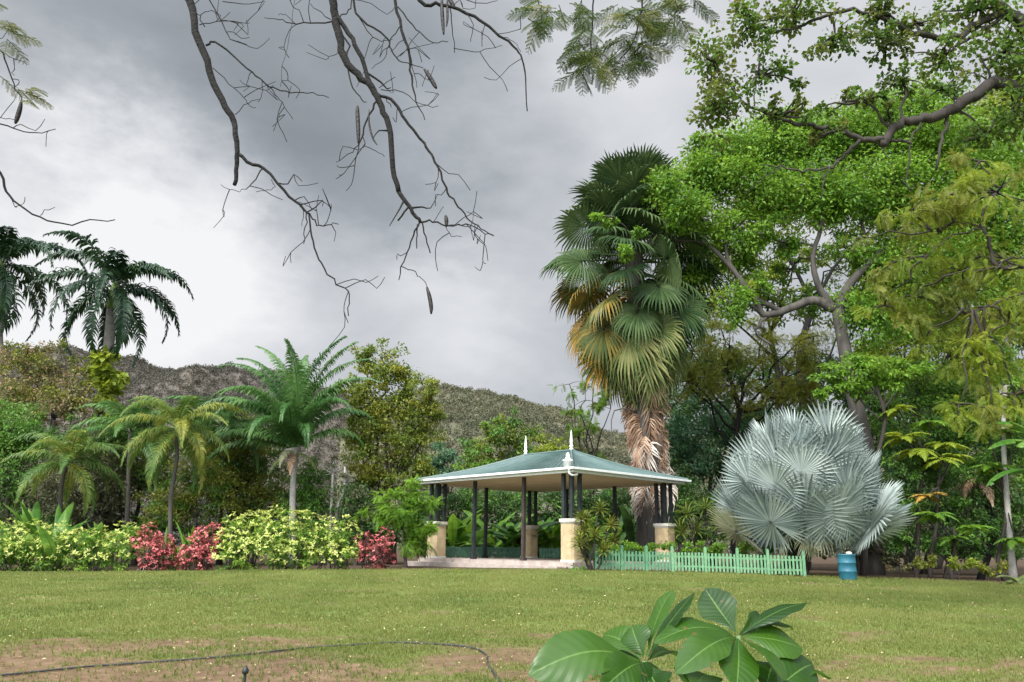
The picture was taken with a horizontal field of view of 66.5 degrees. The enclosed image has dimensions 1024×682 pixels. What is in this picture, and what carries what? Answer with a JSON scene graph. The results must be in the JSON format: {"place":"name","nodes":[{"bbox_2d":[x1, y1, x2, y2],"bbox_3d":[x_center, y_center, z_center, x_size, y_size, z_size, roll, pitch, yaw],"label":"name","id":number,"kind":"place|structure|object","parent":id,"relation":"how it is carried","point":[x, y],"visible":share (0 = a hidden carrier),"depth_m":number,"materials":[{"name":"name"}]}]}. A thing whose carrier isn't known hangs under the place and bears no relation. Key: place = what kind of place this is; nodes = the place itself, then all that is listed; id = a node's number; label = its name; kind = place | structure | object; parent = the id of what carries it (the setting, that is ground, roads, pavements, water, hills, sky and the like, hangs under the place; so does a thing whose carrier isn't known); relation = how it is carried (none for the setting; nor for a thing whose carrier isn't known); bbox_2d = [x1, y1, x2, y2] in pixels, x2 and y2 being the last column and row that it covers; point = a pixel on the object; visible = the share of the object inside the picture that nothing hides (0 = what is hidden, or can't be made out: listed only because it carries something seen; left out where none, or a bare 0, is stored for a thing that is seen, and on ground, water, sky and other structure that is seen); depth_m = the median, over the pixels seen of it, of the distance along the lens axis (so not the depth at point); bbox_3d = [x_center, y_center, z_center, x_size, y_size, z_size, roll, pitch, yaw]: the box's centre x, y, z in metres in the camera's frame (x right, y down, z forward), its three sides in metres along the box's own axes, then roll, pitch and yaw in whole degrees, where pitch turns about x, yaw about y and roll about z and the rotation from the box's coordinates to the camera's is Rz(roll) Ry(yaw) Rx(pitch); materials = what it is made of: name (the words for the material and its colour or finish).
{"place":"outdoors","nodes":[
{"label":"outdoors","id":0,"kind":"place"},
{"bbox_2d":[5,348,353,545],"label":"ridge","id":1,"kind":"structure","parent":0,"point":[240,383],"depth_m":351.13,"materials":[{"name":"green plant"}]},
{"bbox_2d":[4,342,368,545],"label":"ridge scrub","id":2,"kind":"object","parent":1,"relation":"on","point":[157,376],"visible":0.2,"depth_m":361.10,"materials":[{"name":"green plant"}]},
{"bbox_2d":[0,546,1023,681],"bbox_3d":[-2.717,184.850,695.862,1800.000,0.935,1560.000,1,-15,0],"label":"ground","id":3,"kind":"structure","parent":0,"point":[820,566],"depth_m":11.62,"materials":[{"name":"green plant"}]},
{"bbox_2d":[0,517,58,570],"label":"croton shrub","id":4,"kind":"object","parent":3,"relation":"on","point":[19,539],"visible":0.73,"depth_m":28.30,"materials":[{"name":"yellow plant"}]},
{"bbox_2d":[0,466,62,535],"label":"thicket","id":5,"kind":"object","parent":3,"relation":"on","point":[2,505],"visible":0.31,"depth_m":37.57,"materials":[{"name":"green plant"}]},
{"bbox_2d":[0,396,76,564],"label":"bushy tree","id":6,"kind":"object","parent":3,"relation":"on","point":[8,433],"visible":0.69,"depth_m":37.46,"materials":[{"name":"green plant"}]},
{"bbox_2d":[0,225,86,540],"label":"royal palm","id":7,"kind":"object","parent":3,"relation":"on","point":[11,248],"visible":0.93,"depth_m":44.36,"materials":[{"name":"green plant"}]},
{"bbox_2d":[0,337,108,524],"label":"sparse tree","id":8,"kind":"object","parent":3,"relation":"on","point":[66,400],"visible":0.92,"depth_m":41.36,"materials":[{"name":"green plant"}]},
{"bbox_2d":[0,500,123,569],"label":"ginger plant","id":9,"kind":"object","parent":3,"relation":"on","point":[28,516],"visible":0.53,"depth_m":29.11,"materials":[{"name":"green plant"}]},
{"bbox_2d":[24,521,103,571],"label":"croton shrub","id":10,"kind":"object","parent":3,"relation":"on","point":[62,546],"visible":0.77,"depth_m":28.19,"materials":[{"name":"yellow plant"}]},
{"bbox_2d":[0,429,134,568],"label":"areca palm","id":11,"kind":"object","parent":3,"relation":"on","point":[69,451],"visible":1,"depth_m":32.48,"materials":[{"name":"green plant"}]},
{"bbox_2d":[13,426,147,565],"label":"brush tree","id":12,"kind":"object","parent":3,"relation":"on","point":[105,500],"visible":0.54,"depth_m":35.87,"materials":[{"name":"green plant"}]},
{"bbox_2d":[40,500,142,563],"bbox_3d":[-19.991,9.001,36.957,4.998,3.337,3.264,7,-16,-22],"label":"thicket","id":13,"kind":"object","parent":3,"relation":"on","point":[84,527],"visible":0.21,"depth_m":36.89,"materials":[{"name":"green plant"}]},
{"bbox_2d":[22,230,193,561],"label":"royal palm","id":14,"kind":"object","parent":3,"relation":"on","point":[119,308],"visible":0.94,"depth_m":43.39,"materials":[{"name":"green plant"}]},
{"bbox_2d":[79,344,130,506],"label":"climbing vine","id":15,"kind":"object","parent":14,"relation":"attached to","point":[105,372],"visible":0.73,"depth_m":42.14,"materials":[{"name":"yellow plant"}]},
{"bbox_2d":[53,510,169,570],"bbox_3d":[-15.222,7.541,29.520,3.838,2.269,3.357,14,-20,-41],"label":"ginger plant","id":16,"kind":"object","parent":3,"relation":"on","point":[96,526],"visible":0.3,"depth_m":29.16,"materials":[{"name":"green plant"}]},
{"bbox_2d":[78,520,146,571],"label":"croton shrub","id":17,"kind":"object","parent":3,"relation":"on","point":[118,550],"visible":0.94,"depth_m":27.93,"materials":[{"name":"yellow plant"}]},
{"bbox_2d":[61,405,166,536],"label":"bushy tree","id":18,"kind":"object","parent":3,"relation":"on","point":[79,428],"visible":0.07,"depth_m":39.11,"materials":[{"name":"green plant"}]},
{"bbox_2d":[57,400,185,566],"bbox_3d":[-17.582,6.455,35.265,5.330,7.389,5.927,1,-15,0],"label":"areca palm","id":19,"kind":"object","parent":3,"relation":"on","point":[131,424],"visible":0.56,"depth_m":35.69,"materials":[{"name":"green plant"}]},
{"bbox_2d":[84,416,184,564],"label":"bushy tree","id":20,"kind":"object","parent":3,"relation":"on","point":[142,482],"visible":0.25,"depth_m":37.44,"materials":[{"name":"green plant"}]},
{"bbox_2d":[128,522,176,570],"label":"croton shrub","id":21,"kind":"object","parent":3,"relation":"on","point":[158,548],"visible":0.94,"depth_m":28.02,"materials":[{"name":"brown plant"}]},
{"bbox_2d":[105,506,226,556],"bbox_3d":[-16.568,9.276,37.389,5.848,3.065,3.243,5,-15,-17],"label":"thicket","id":22,"kind":"object","parent":3,"relation":"on","point":[187,528],"visible":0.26,"depth_m":37.27,"materials":[{"name":"green plant"}]},
{"bbox_2d":[119,521,219,569],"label":"ginger plant","id":23,"kind":"object","parent":3,"relation":"on","point":[184,541],"visible":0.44,"depth_m":28.90,"materials":[{"name":"green plant"}]},
{"bbox_2d":[98,395,248,568],"bbox_3d":[-14.019,5.655,31.827,5.010,7.197,5.261,1,-15,0],"label":"areca palm","id":24,"kind":"object","parent":3,"relation":"on","point":[178,416],"visible":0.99,"depth_m":32.21,"materials":[{"name":"green plant"}]},
{"bbox_2d":[131,443,248,543],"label":"bushy tree","id":25,"kind":"object","parent":3,"relation":"on","point":[182,504],"visible":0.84,"depth_m":34.65,"materials":[{"name":"green plant"}]},
{"bbox_2d":[173,522,224,570],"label":"croton shrub","id":26,"kind":"object","parent":3,"relation":"on","point":[198,549],"visible":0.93,"depth_m":28.03,"materials":[{"name":"brown plant"}]},
{"bbox_2d":[154,395,279,562],"bbox_3d":[-13.996,6.390,36.455,5.512,8.076,5.701,14,-19,-40],"label":"areca palm","id":27,"kind":"object","parent":3,"relation":"on","point":[227,415],"visible":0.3,"depth_m":36.66,"materials":[{"name":"green plant"}]},
{"bbox_2d":[171,405,281,564],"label":"bushy tree","id":28,"kind":"object","parent":3,"relation":"on","point":[219,562],"visible":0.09,"depth_m":39.10,"materials":[{"name":"green plant"}]},
{"bbox_2d":[210,509,275,570],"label":"croton shrub","id":29,"kind":"object","parent":3,"relation":"on","point":[235,549],"visible":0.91,"depth_m":27.91,"materials":[{"name":"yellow plant"}]},
{"bbox_2d":[199,428,301,564],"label":"bushy tree","id":30,"kind":"object","parent":3,"relation":"on","point":[259,495],"visible":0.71,"depth_m":36.45,"materials":[{"name":"green plant"}]},
{"bbox_2d":[0,641,500,681],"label":"garden hose","id":31,"kind":"object","parent":3,"relation":"on","point":[86,666],"visible":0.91,"depth_m":9.08,"materials":[{"name":"black rubber"}]},
{"bbox_2d":[198,503,306,563],"bbox_3d":[-12.360,9.116,37.019,5.564,3.119,2.962,1,-15,0],"label":"thicket","id":32,"kind":"object","parent":3,"relation":"on","point":[215,531],"visible":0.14,"depth_m":36.69,"materials":[{"name":"green plant"}]},
{"bbox_2d":[192,335,380,565],"bbox_3d":[-10.187,4.823,35.360,8.426,10.504,6.858,1,-15,0],"label":"feather palm","id":33,"kind":"object","parent":3,"relation":"on","point":[292,418],"visible":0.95,"depth_m":35.34,"materials":[{"name":"green plant"}]},
{"bbox_2d":[252,505,326,569],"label":"croton shrub","id":34,"kind":"object","parent":3,"relation":"on","point":[284,543],"visible":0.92,"depth_m":27.74,"materials":[{"name":"yellow plant"}]},
{"bbox_2d":[276,455,349,564],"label":"bushy tree","id":35,"kind":"object","parent":3,"relation":"on","point":[308,497],"visible":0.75,"depth_m":36.25,"materials":[{"name":"green plant"}]},
{"bbox_2d":[303,514,362,569],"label":"croton shrub","id":36,"kind":"object","parent":3,"relation":"on","point":[329,551],"visible":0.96,"depth_m":27.63,"materials":[{"name":"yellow plant"}]},
{"bbox_2d":[321,453,356,565],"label":"pale stem tree","id":37,"kind":"object","parent":3,"relation":"on","point":[332,465],"visible":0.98,"depth_m":35.27,"materials":[{"name":"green plant"}]},
{"bbox_2d":[322,479,391,564],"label":"bushy tree","id":38,"kind":"object","parent":3,"relation":"on","point":[359,501],"visible":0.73,"depth_m":34.80,"materials":[{"name":"green plant"}]},
{"bbox_2d":[0,0,720,344],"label":"pod tree","id":39,"kind":"object","parent":3,"relation":"on","point":[652,29],"visible":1,"depth_m":6.79,"materials":[{"name":"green plant"}]},
{"bbox_2d":[352,527,396,569],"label":"croton shrub","id":40,"kind":"object","parent":3,"relation":"on","point":[381,553],"visible":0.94,"depth_m":27.89,"materials":[{"name":"brown plant"}]},
{"bbox_2d":[332,337,448,563],"bbox_3d":[-5.902,5.276,37.943,5.765,10.940,4.206,1,-15,0],"label":"golden tree","id":41,"kind":"object","parent":3,"relation":"on","point":[380,411],"visible":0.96,"depth_m":37.92,"materials":[{"name":"green plant"}]},
{"bbox_2d":[360,505,426,563],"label":"thicket","id":42,"kind":"object","parent":3,"relation":"on","point":[395,540],"visible":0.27,"depth_m":36.79,"materials":[{"name":"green plant"}]},
{"bbox_2d":[349,473,444,567],"bbox_3d":[-4.400,6.981,30.308,3.072,3.720,2.792,14,-20,-42],"label":"bright bush","id":43,"kind":"object","parent":3,"relation":"on","point":[408,508],"visible":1,"depth_m":30.31,"materials":[{"name":"green plant"}]},
{"bbox_2d":[421,441,465,557],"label":"distant tree","id":44,"kind":"object","parent":3,"relation":"on","point":[441,459],"visible":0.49,"depth_m":51.35,"materials":[{"name":"green plant"}]},
{"bbox_2d":[395,505,497,557],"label":"banana plant","id":45,"kind":"object","parent":3,"relation":"on","point":[479,533],"visible":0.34,"depth_m":37.43,"materials":[{"name":"green plant"}]},
{"bbox_2d":[410,488,483,557],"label":"screen shrub","id":46,"kind":"object","parent":3,"relation":"on","point":[453,498],"visible":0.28,"depth_m":41.89,"materials":[{"name":"green plant"}]},
{"bbox_2d":[423,513,481,557],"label":"banana plant","id":47,"kind":"object","parent":3,"relation":"on","point":[454,522],"visible":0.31,"depth_m":37.32,"materials":[{"name":"green plant"}]},
{"bbox_2d":[446,510,517,557],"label":"banana plant","id":48,"kind":"object","parent":3,"relation":"on","point":[490,538],"visible":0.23,"depth_m":38.98,"materials":[{"name":"green plant"}]},
{"bbox_2d":[459,489,533,557],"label":"screen shrub","id":49,"kind":"object","parent":3,"relation":"on","point":[501,513],"visible":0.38,"depth_m":42.62,"materials":[{"name":"green plant"}]},
{"bbox_2d":[454,406,551,507],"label":"distant tree","id":50,"kind":"object","parent":3,"relation":"on","point":[495,433],"visible":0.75,"depth_m":65.76,"materials":[{"name":"green plant"}]},
{"bbox_2d":[466,514,546,557],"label":"banana plant","id":51,"kind":"object","parent":3,"relation":"on","point":[512,534],"visible":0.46,"depth_m":37.59,"materials":[{"name":"green plant"}]},
{"bbox_2d":[0,569,1021,681],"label":"fallen leaves","id":52,"kind":"object","parent":3,"relation":"on","point":[441,624],"visible":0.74,"depth_m":13.11,"materials":[{"name":"brown plant"}]},
{"bbox_2d":[471,521,559,556],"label":"banana plant","id":53,"kind":"object","parent":3,"relation":"on","point":[499,535],"visible":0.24,"depth_m":37.87,"materials":[{"name":"green plant"}]},
{"bbox_2d":[507,516,560,557],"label":"banana plant","id":54,"kind":"object","parent":3,"relation":"on","point":[547,543],"visible":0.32,"depth_m":38.42,"materials":[{"name":"green plant"}]},
{"bbox_2d":[407,431,690,568],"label":"pavilion","id":55,"kind":"structure","parent":3,"relation":"on","point":[567,473],"depth_m":31.07,"materials":[{"name":"green metal"}]},
{"bbox_2d":[445,546,519,557],"bbox_3d":[-1.294,9.393,34.578,4.540,0.582,0.076,14,-20,-41],"label":"picket fence","id":56,"kind":"object","parent":55,"relation":"on","point":[458,551],"visible":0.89,"depth_m":34.53,"materials":[{"name":"green paint"}]},
{"bbox_2d":[529,436,568,512],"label":"distant tree","id":57,"kind":"object","parent":3,"relation":"on","point":[547,447],"visible":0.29,"depth_m":57.62,"materials":[{"name":"green plant"}]},
{"bbox_2d":[510,490,589,558],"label":"screen shrub","id":58,"kind":"object","parent":3,"relation":"on","point":[550,500],"visible":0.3,"depth_m":41.89,"materials":[{"name":"green plant"}]},
{"bbox_2d":[510,507,603,558],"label":"banana plant","id":59,"kind":"object","parent":3,"relation":"on","point":[556,529],"visible":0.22,"depth_m":37.65,"materials":[{"name":"green plant"}]},
{"bbox_2d":[552,370,616,528],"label":"feathery tree","id":60,"kind":"object","parent":3,"relation":"on","point":[600,404],"visible":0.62,"depth_m":44.09,"materials":[{"name":"green plant"}]},
{"bbox_2d":[566,497,623,569],"bbox_3d":[2.822,6.459,26.144,2.060,2.457,1.400,1,-15,0],"label":"dracaena","id":61,"kind":"object","parent":3,"relation":"on","point":[581,530],"visible":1,"depth_m":26.05,"materials":[{"name":"green plant"}]},
{"bbox_2d":[557,488,636,546],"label":"screen shrub","id":62,"kind":"object","parent":3,"relation":"on","point":[607,496],"visible":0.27,"depth_m":42.66,"materials":[{"name":"green plant"}]},
{"bbox_2d":[539,142,728,560],"bbox_3d":[5.634,0.252,36.236,8.613,19.884,8.277,-11,-19,38],"label":"fan palm","id":63,"kind":"object","parent":3,"relation":"on","point":[634,356],"visible":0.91,"depth_m":35.23,"materials":[{"name":"green plant"}]},
{"bbox_2d":[605,506,673,560],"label":"banana plant","id":64,"kind":"object","parent":3,"relation":"on","point":[628,531],"visible":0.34,"depth_m":37.17,"materials":[{"name":"green plant"}]},
{"bbox_2d":[619,328,737,562],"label":"tree","id":65,"kind":"object","parent":3,"relation":"on","point":[673,403],"visible":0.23,"depth_m":53.16,"materials":[{"name":"green plant"}]},
{"bbox_2d":[528,588,830,681],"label":"leafy shrub","id":66,"kind":"object","parent":3,"relation":"on","point":[614,654],"visible":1,"depth_m":1.73,"materials":[{"name":"green plant"}]},
{"bbox_2d":[667,493,721,569],"bbox_3d":[7.272,7.358,30.261,2.671,3.055,1.584,1,-15,0],"label":"dracaena","id":67,"kind":"object","parent":3,"relation":"on","point":[696,526],"visible":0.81,"depth_m":30.26,"materials":[{"name":"green plant"}]},
{"bbox_2d":[594,545,805,575],"bbox_3d":[6.213,7.355,26.062,6.937,1.045,0.552,1,-15,1],"label":"picket fence","id":68,"kind":"object","parent":3,"relation":"on","point":[621,564],"visible":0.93,"depth_m":26.11,"materials":[{"name":"green paint"}]},
{"bbox_2d":[667,475,735,560],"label":"shade tree","id":69,"kind":"object","parent":3,"relation":"on","point":[684,491],"visible":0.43,"depth_m":36.10,"materials":[{"name":"green plant"}]},
{"bbox_2d":[663,397,797,565],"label":"shade tree","id":70,"kind":"object","parent":3,"relation":"on","point":[680,431],"visible":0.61,"depth_m":43.50,"materials":[{"name":"green plant"}]},
{"bbox_2d":[709,541,759,559],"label":"shrub","id":71,"kind":"object","parent":3,"relation":"on","point":[720,547],"visible":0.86,"depth_m":27.63,"materials":[{"name":"green plant"}]},
{"bbox_2d":[668,314,835,566],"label":"olive tree","id":72,"kind":"object","parent":3,"relation":"on","point":[734,356],"visible":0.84,"depth_m":42.52,"materials":[{"name":"green plant"}]},
{"bbox_2d":[693,340,829,469],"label":"tree","id":73,"kind":"object","parent":3,"relation":"on","point":[740,378],"visible":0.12,"depth_m":53.89,"materials":[{"name":"green plant"}]},
{"bbox_2d":[699,232,865,566],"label":"tall tree","id":74,"kind":"object","parent":3,"relation":"on","point":[773,299],"visible":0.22,"depth_m":51.51,"materials":[{"name":"green plant"}]},
{"bbox_2d":[588,64,1023,574],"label":"tree","id":75,"kind":"object","parent":3,"relation":"on","point":[700,173],"visible":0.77,"depth_m":35.02,"materials":[{"name":"green plant"}]},
{"bbox_2d":[707,400,916,574],"bbox_3d":[10.411,5.201,27.557,6.678,6.116,6.386,1,-15,0],"label":"silver palm","id":76,"kind":"object","parent":3,"relation":"on","point":[807,487],"visible":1,"depth_m":25.99,"materials":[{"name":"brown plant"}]},
{"bbox_2d":[837,552,856,579],"bbox_3d":[10.618,7.119,24.762,0.561,0.864,0.561,1,-15,0],"label":"barrel","id":77,"kind":"object","parent":3,"relation":"on","point":[846,562],"visible":0.95,"depth_m":24.56,"materials":[{"name":"blue plastic"}]},
{"bbox_2d":[677,72,1023,567],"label":"tall tree","id":78,"kind":"object","parent":3,"relation":"on","point":[823,262],"visible":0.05,"depth_m":48.83,"materials":[{"name":"green plant"}]},
{"bbox_2d":[792,348,910,558],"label":"tree","id":79,"kind":"object","parent":3,"relation":"on","point":[844,402],"visible":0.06,"depth_m":52.20,"materials":[{"name":"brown plant"}]},
{"bbox_2d":[683,0,1023,198],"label":"tree","id":80,"kind":"object","parent":3,"relation":"on","point":[1004,12],"visible":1,"depth_m":13.61,"materials":[{"name":"green plant"}]},
{"bbox_2d":[815,528,906,574],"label":"shrub","id":81,"kind":"object","parent":3,"relation":"on","point":[887,558],"visible":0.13,"depth_m":31.34,"materials":[{"name":"green plant"}]},
{"bbox_2d":[807,350,937,575],"bbox_3d":[14.293,4.626,30.439,5.129,8.929,2.286,1,-15,0],"label":"tree","id":82,"kind":"object","parent":3,"relation":"on","point":[880,382],"visible":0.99,"depth_m":31.00,"materials":[{"name":"green plant"}]},
{"bbox_2d":[878,404,973,577],"bbox_3d":[15.875,5.758,29.849,3.355,6.585,2.221,1,-15,0],"label":"fern shrub","id":83,"kind":"object","parent":3,"relation":"on","point":[924,425],"visible":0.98,"depth_m":30.22,"materials":[{"name":"green plant"}]},
{"bbox_2d":[838,144,1023,443],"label":"feathery tree","id":84,"kind":"object","parent":3,"relation":"on","point":[940,210],"visible":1,"depth_m":19.45,"materials":[{"name":"green plant"}]},
{"bbox_2d":[839,278,1023,570],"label":"shade tree","id":85,"kind":"object","parent":3,"relation":"on","point":[946,348],"visible":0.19,"depth_m":44.96,"materials":[{"name":"green plant"}]},
{"bbox_2d":[870,303,1006,568],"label":"tree","id":86,"kind":"object","parent":3,"relation":"on","point":[940,560],"visible":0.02,"depth_m":53.70,"materials":[{"name":"green plant"}]},
{"bbox_2d":[907,453,974,577],"bbox_3d":[16.097,6.488,28.995,2.505,4.698,1.800,1,-15,0],"label":"fern shrub","id":87,"kind":"object","parent":3,"relation":"on","point":[937,463],"visible":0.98,"depth_m":29.39,"materials":[{"name":"green plant"}]},
{"bbox_2d":[863,355,1023,573],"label":"shade tree","id":88,"kind":"object","parent":3,"relation":"on","point":[948,391],"visible":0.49,"depth_m":38.98,"materials":[{"name":"green plant"}]},
{"bbox_2d":[878,449,1023,574],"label":"shade tree","id":89,"kind":"object","parent":3,"relation":"on","point":[1019,532],"visible":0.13,"depth_m":35.78,"materials":[{"name":"green plant"}]},
{"bbox_2d":[880,438,1023,577],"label":"leafy thicket","id":90,"kind":"object","parent":3,"relation":"on","point":[906,473],"visible":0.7,"depth_m":30.11,"materials":[{"name":"green plant"}]},
{"bbox_2d":[911,511,997,578],"bbox_3d":[15.813,7.391,28.043,2.798,2.468,1.536,1,-15,0],"label":"fern shrub","id":91,"kind":"object","parent":3,"relation":"on","point":[939,517],"visible":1,"depth_m":28.21,"materials":[{"name":"green plant"}]},
{"bbox_2d":[955,479,1012,579],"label":"shrub","id":92,"kind":"object","parent":3,"relation":"on","point":[986,559],"visible":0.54,"depth_m":29.99,"materials":[{"name":"green plant"}]},
{"bbox_2d":[951,298,1023,569],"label":"tree","id":93,"kind":"object","parent":3,"relation":"on","point":[1018,347],"visible":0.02,"depth_m":54.82,"materials":[{"name":"green plant"}]},
{"bbox_2d":[973,558,1009,580],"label":"weed clump","id":94,"kind":"object","parent":3,"relation":"on","point":[983,568],"visible":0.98,"depth_m":27.10,"materials":[{"name":"green plant"}]},
{"bbox_2d":[967,319,1023,579],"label":"slim tree","id":95,"kind":"object","parent":3,"relation":"on","point":[1012,568],"visible":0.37,"depth_m":29.95,"materials":[{"name":"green plant"}]},
{"bbox_2d":[968,420,1023,580],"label":"fern shrub","id":96,"kind":"object","parent":3,"relation":"on","point":[988,469],"visible":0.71,"depth_m":29.29,"materials":[{"name":"green plant"}]},
{"bbox_2d":[981,398,1023,486],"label":"banana plant","id":97,"kind":"object","parent":3,"relation":"on","point":[1017,427],"visible":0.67,"depth_m":28.61,"materials":[{"name":"green plant"}]},
{"bbox_2d":[0,0,1023,437],"label":"sky","id":98,"kind":"structure","parent":0,"point":[142,139],"materials":[{"name":"grey"}]},
{"bbox_2d":[337,386,1020,559],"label":"hills","id":99,"kind":"structure","parent":0,"point":[452,424],"depth_m":242.02,"materials":[{"name":"green plant"}]},
{"bbox_2d":[334,381,1023,559],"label":"hill scrub","id":100,"kind":"object","parent":99,"relation":"on","point":[490,411],"visible":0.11,"depth_m":259.88,"materials":[{"name":"green plant"}]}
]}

